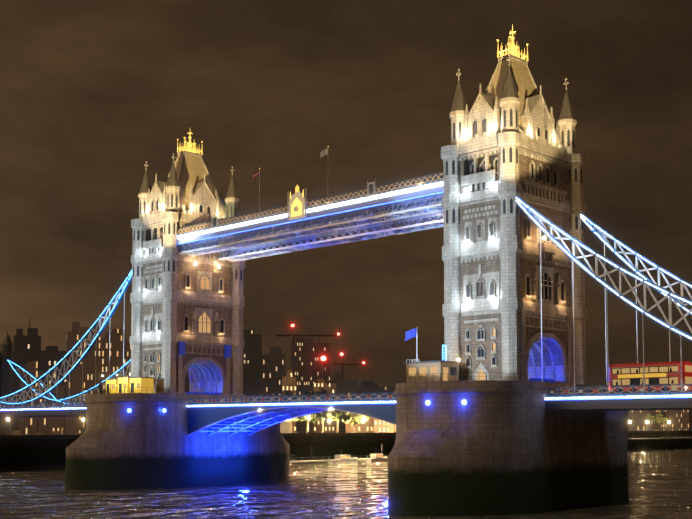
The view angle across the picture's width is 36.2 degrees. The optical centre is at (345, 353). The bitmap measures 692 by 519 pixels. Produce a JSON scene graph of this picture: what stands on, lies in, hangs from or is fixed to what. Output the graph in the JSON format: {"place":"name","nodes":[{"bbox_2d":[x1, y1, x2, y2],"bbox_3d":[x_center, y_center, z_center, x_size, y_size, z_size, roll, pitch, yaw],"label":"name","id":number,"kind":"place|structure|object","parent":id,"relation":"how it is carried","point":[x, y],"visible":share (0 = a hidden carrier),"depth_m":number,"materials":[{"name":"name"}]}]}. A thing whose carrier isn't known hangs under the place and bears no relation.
{"place":"outdoors","nodes":[
{"label":"outdoors","id":0,"kind":"place"},
{"bbox_2d":[0,448,691,518],"bbox_3d":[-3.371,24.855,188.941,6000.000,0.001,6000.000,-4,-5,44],"label":"river water","id":1,"kind":"structure","parent":0,"point":[660,483],"depth_m":174.15,"materials":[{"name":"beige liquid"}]},
{"bbox_2d":[65,393,289,489],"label":"pier","id":2,"kind":"structure","parent":1,"relation":"in","point":[146,442],"depth_m":201.54,"materials":[{"name":"stone"}]},
{"bbox_2d":[0,401,85,416],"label":"side span","id":3,"kind":"object","parent":2,"relation":"attached to","point":[55,410],"visible":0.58,"depth_m":243.82,"materials":[{"name":"metal"}]},
{"bbox_2d":[130,132,244,395],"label":"tower","id":4,"kind":"structure","parent":2,"relation":"on","point":[176,297],"depth_m":215.91,"materials":[{"name":"stone"}]},
{"bbox_2d":[0,270,131,406],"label":"chains","id":5,"kind":"object","parent":4,"relation":"attached to","point":[124,286],"visible":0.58,"depth_m":238.10,"materials":[{"name":"blue paint"}]},
{"bbox_2d":[187,392,395,435],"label":"bascules","id":6,"kind":"object","parent":2,"relation":"attached to","point":[234,415],"visible":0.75,"depth_m":196.17,"materials":[{"name":"metal"}]},
{"bbox_2d":[93,342,554,394],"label":"works compound","id":7,"kind":"object","parent":2,"relation":"on","point":[131,384],"visible":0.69,"depth_m":208.31,"materials":[{"name":"yellow paint"},{"name":"dark glass"},{"name":"white paint"}]},
{"bbox_2d":[388,380,628,516],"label":"pier","id":8,"kind":"structure","parent":1,"relation":"in","point":[496,447],"depth_m":143.74,"materials":[{"name":"stone"}]},
{"bbox_2d":[88,328,526,393],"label":"pier-top structures","id":9,"kind":"object","parent":8,"relation":"on","point":[436,370],"visible":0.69,"depth_m":153.87,"materials":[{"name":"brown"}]},
{"bbox_2d":[128,236,555,411],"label":"lamps","id":10,"kind":"object","parent":8,"relation":"on","point":[464,402],"visible":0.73,"depth_m":154.42,"materials":[{"name":"metal"}]},
{"bbox_2d":[441,24,587,383],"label":"tower","id":11,"kind":"structure","parent":8,"relation":"on","point":[505,148],"depth_m":158.43,"materials":[{"name":"stone"}]},
{"bbox_2d":[177,146,443,261],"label":"walkways","id":12,"kind":"structure","parent":11,"relation":"attached to","point":[299,217],"depth_m":188.12,"materials":[{"name":"white paint"}]},
{"bbox_2d":[516,196,691,393],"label":"chains","id":13,"kind":"object","parent":11,"relation":"attached to","point":[601,234],"visible":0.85,"depth_m":145.48,"materials":[{"name":"blue paint"}]},
{"bbox_2d":[545,383,691,410],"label":"side span","id":14,"kind":"object","parent":8,"relation":"attached to","point":[649,400],"visible":0.88,"depth_m":140.56,"materials":[{"name":"metal"}]},
{"bbox_2d":[609,361,691,392],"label":"double decker bus","id":15,"kind":"object","parent":14,"relation":"on","point":[659,373],"visible":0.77,"depth_m":142.26,"materials":[{"name":"red metal"}]},
{"bbox_2d":[0,430,691,472],"bbox_3d":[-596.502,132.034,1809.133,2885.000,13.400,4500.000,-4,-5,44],"label":"bank ground","id":16,"kind":"structure","parent":0,"point":[27,453],"depth_m":355.82,"materials":[{"name":"concrete"}]},
{"bbox_2d":[0,334,13,434],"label":"building","id":17,"kind":"structure","parent":16,"relation":"on","point":[6,344],"depth_m":290.29,"materials":[{"name":"stone"}]},
{"bbox_2d":[277,324,364,378],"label":"tower cranes","id":18,"kind":"object","parent":16,"relation":"on","point":[323,359],"visible":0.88,"depth_m":671.75,"materials":[{"name":"metal"}]},
{"bbox_2d":[6,418,691,463],"bbox_3d":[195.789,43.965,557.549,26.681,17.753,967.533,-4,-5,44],"label":"street lights","id":19,"kind":"object","parent":16,"relation":"on","point":[345,458],"visible":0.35,"depth_m":349.27,"materials":[{"name":"metal"}]},
{"bbox_2d":[11,317,691,434],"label":"city skyline","id":20,"kind":"structure","parent":16,"relation":"on","point":[263,374],"depth_m":421.21,"materials":[{"name":"brown"}]},
{"bbox_2d":[282,389,670,432],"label":"trees","id":21,"kind":"object","parent":16,"relation":"on","point":[338,416],"visible":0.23,"depth_m":376.39,"materials":[{"name":"green plant"}]},
{"bbox_2d":[0,0,691,398],"label":"sky","id":22,"kind":"structure","parent":0,"point":[92,92],"materials":[{"name":"brown"}]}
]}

